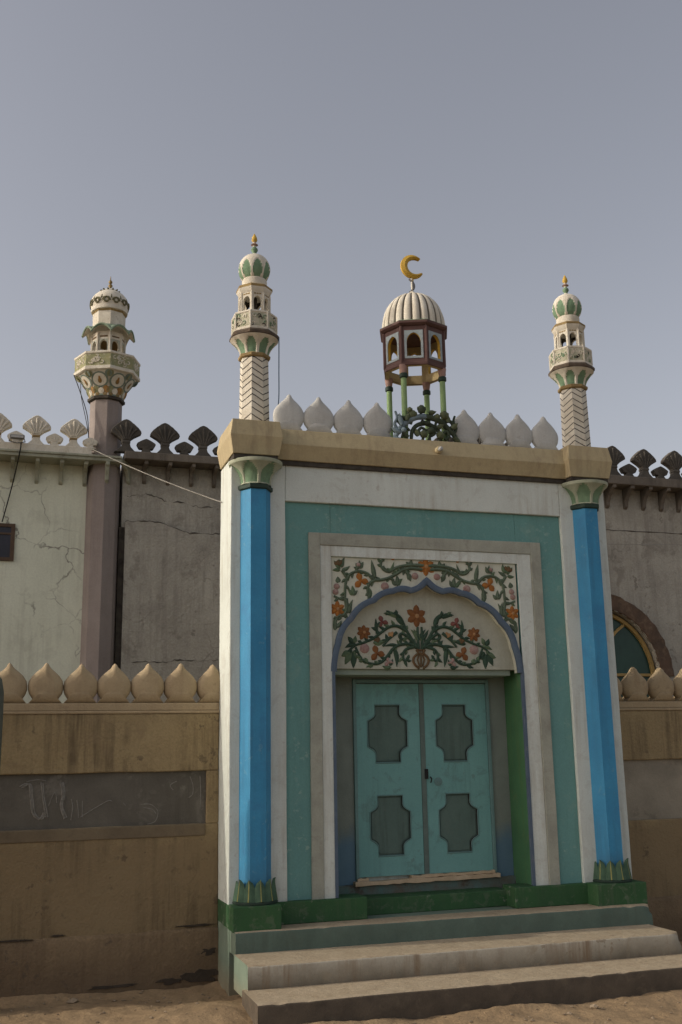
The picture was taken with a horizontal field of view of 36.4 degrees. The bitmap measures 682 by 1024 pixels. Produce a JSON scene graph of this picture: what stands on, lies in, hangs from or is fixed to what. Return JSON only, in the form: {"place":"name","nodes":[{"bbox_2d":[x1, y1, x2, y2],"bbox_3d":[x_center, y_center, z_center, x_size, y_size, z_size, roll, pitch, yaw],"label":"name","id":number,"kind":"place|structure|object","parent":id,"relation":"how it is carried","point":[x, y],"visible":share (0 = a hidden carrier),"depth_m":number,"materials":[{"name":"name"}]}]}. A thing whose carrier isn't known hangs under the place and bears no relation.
{"place":"outdoors","nodes":[
{"label":"outdoors","id":0,"kind":"place"},
{"bbox_2d":[0,941,681,1023],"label":"ground","id":1,"kind":"structure","parent":0,"point":[643,1008],"depth_m":8.87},
{"bbox_2d":[0,677,3,763],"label":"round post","id":2,"kind":"object","parent":1,"relation":"on","point":[1,703],"visible":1,"depth_m":9.61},
{"bbox_2d":[0,413,121,702],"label":"painted building","id":3,"kind":"structure","parent":1,"relation":"on","point":[42,533],"depth_m":13.34,"materials":[{"name":"beige paint"}]},
{"bbox_2d":[0,523,14,560],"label":"window","id":4,"kind":"structure","parent":3,"relation":"in","point":[7,530],"depth_m":13.24,"materials":[{"name":"brown wood"}]},
{"bbox_2d":[2,442,21,521],"bbox_3d":[-4.186,-0.377,13.243,0.077,0.974,0.419,11,-18,-42],"label":"cable","id":5,"kind":"object","parent":3,"relation":"hanging from","point":[12,481],"visible":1,"depth_m":13.28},
{"bbox_2d":[9,434,24,442],"bbox_3d":[-4.128,-0.941,13.205,0.212,0.106,0.142,3,-14,-17],"label":"floodlight","id":6,"kind":"object","parent":3,"relation":"attached to","point":[17,437],"visible":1,"depth_m":13.16,"materials":[{"name":"grey metal"}]},
{"bbox_2d":[74,276,140,702],"bbox_3d":[-3.139,0.950,13.482,0.822,8.695,0.822,-2,-13,5],"label":"corner minaret","id":7,"kind":"object","parent":1,"relation":"on","point":[107,371],"visible":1,"depth_m":13.69,"materials":[{"name":"beige paint"}]},
{"bbox_2d":[73,375,88,437],"bbox_3d":[-3.463,-1.360,13.802,0.295,1.033,0.029,-5,-14,18],"label":"cable","id":8,"kind":"object","parent":7,"relation":"hanging from","point":[84,405],"visible":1,"depth_m":13.80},
{"bbox_2d":[80,383,87,430],"bbox_3d":[-3.400,-1.307,13.765,0.186,0.872,0.017,-5,-13,15],"label":"cable","id":9,"kind":"object","parent":7,"relation":"hanging from","point":[83,407],"visible":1,"depth_m":13.78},
{"bbox_2d":[0,663,219,997],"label":"compound wall","id":10,"kind":"structure","parent":1,"relation":"on","point":[109,841],"depth_m":10.13,"materials":[{"name":"paint"}]},
{"bbox_2d":[7,990,679,1023],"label":"pebbles","id":11,"kind":"object","parent":1,"relation":"on","point":[76,1000],"visible":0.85,"depth_m":8.97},
{"bbox_2d":[110,419,681,702],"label":"cement building","id":12,"kind":"structure","parent":1,"relation":"on","point":[167,621],"depth_m":13.97,"materials":[{"name":"concrete"}]},
{"bbox_2d":[612,614,654,697],"bbox_3d":[3.660,2.603,14.792,1.930,2.428,0.090,3,-14,-17],"label":"window","id":13,"kind":"structure","parent":12,"relation":"in","point":[631,650],"depth_m":15.12,"materials":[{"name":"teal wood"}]},
{"bbox_2d":[217,394,647,995],"bbox_3d":[0.919,1.788,11.172,4.490,6.090,1.005,3,-14,-17],"label":"gate portal","id":14,"kind":"object","parent":1,"relation":"on","point":[419,712],"visible":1,"depth_m":11.12,"materials":[{"name":"white paint"}]},
{"bbox_2d":[92,449,221,502],"bbox_3d":[-2.255,-0.460,12.291,0.012,1.250,2.836,11,-17,-42],"label":"cable","id":15,"kind":"object","parent":14,"relation":"attached to","point":[157,478],"visible":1,"depth_m":12.15,"materials":[{"name":"metal"}]},
{"bbox_2d":[229,234,278,420],"bbox_3d":[-0.968,-2.009,11.564,0.534,2.400,0.534,3,-14,-17],"label":"minaret","id":16,"kind":"object","parent":14,"relation":"on","point":[253,339],"visible":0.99,"depth_m":11.38,"materials":[{"name":"beige paint"}]},
{"bbox_2d":[278,339,278,403],"bbox_3d":[-0.733,-1.409,11.364,0.125,1.098,0.023,3,-14,-17],"label":"cable","id":17,"kind":"object","parent":16,"relation":"hanging from","point":[278,371],"visible":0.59,"depth_m":11.40,"materials":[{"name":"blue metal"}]},
{"bbox_2d":[356,684,424,877],"bbox_3d":[0.515,2.853,11.115,0.730,1.991,0.053,3,-14,-17],"label":"door","id":18,"kind":"structure","parent":14,"relation":"in","point":[390,816],"depth_m":11.09,"materials":[{"name":"teal wood"}]},
{"bbox_2d":[380,255,447,441],"bbox_3d":[0.855,-1.901,12.107,0.780,2.390,0.780,-2,-13,5],"label":"domed kiosk","id":19,"kind":"object","parent":14,"relation":"on","point":[413,322],"visible":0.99,"depth_m":11.90,"materials":[{"name":"red paint"}]},
{"bbox_2d":[390,405,460,441],"bbox_3d":[0.954,-0.948,11.604,0.916,0.505,0.112,3,-14,-17],"label":"vine cresting","id":20,"kind":"object","parent":14,"relation":"on","point":[412,416],"visible":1,"depth_m":11.58,"materials":[{"name":"green metal"}]},
{"bbox_2d":[423,684,492,873],"bbox_3d":[1.268,2.890,11.331,0.764,1.991,0.088,3,-14,-17],"label":"door","id":21,"kind":"structure","parent":14,"relation":"in","point":[456,771],"depth_m":11.33,"materials":[{"name":"teal wood"}]},
{"bbox_2d":[548,275,594,447],"bbox_3d":[2.829,-1.805,12.745,0.534,2.400,0.534,0,-13,-3],"label":"minaret","id":22,"kind":"object","parent":14,"relation":"on","point":[572,370],"visible":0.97,"depth_m":12.56,"materials":[{"name":"beige paint"}]},
{"bbox_2d":[614,544,681,544],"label":"cable","id":23,"kind":"object","parent":14,"relation":"attached to","point":[647,544],"visible":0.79,"depth_m":13.19,"materials":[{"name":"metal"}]},
{"bbox_2d":[230,903,681,1023],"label":"entrance steps","id":24,"kind":"structure","parent":1,"relation":"on","point":[418,967],"depth_m":9.47,"materials":[{"name":"beige concrete"}]},
{"bbox_2d":[617,667,681,940],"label":"compound wall","id":25,"kind":"structure","parent":1,"relation":"on","point":[651,730],"depth_m":12.06,"materials":[{"name":"beige paint"}]},
{"bbox_2d":[0,0,681,478],"label":"sky","id":26,"kind":"structure","parent":0,"point":[511,148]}
]}

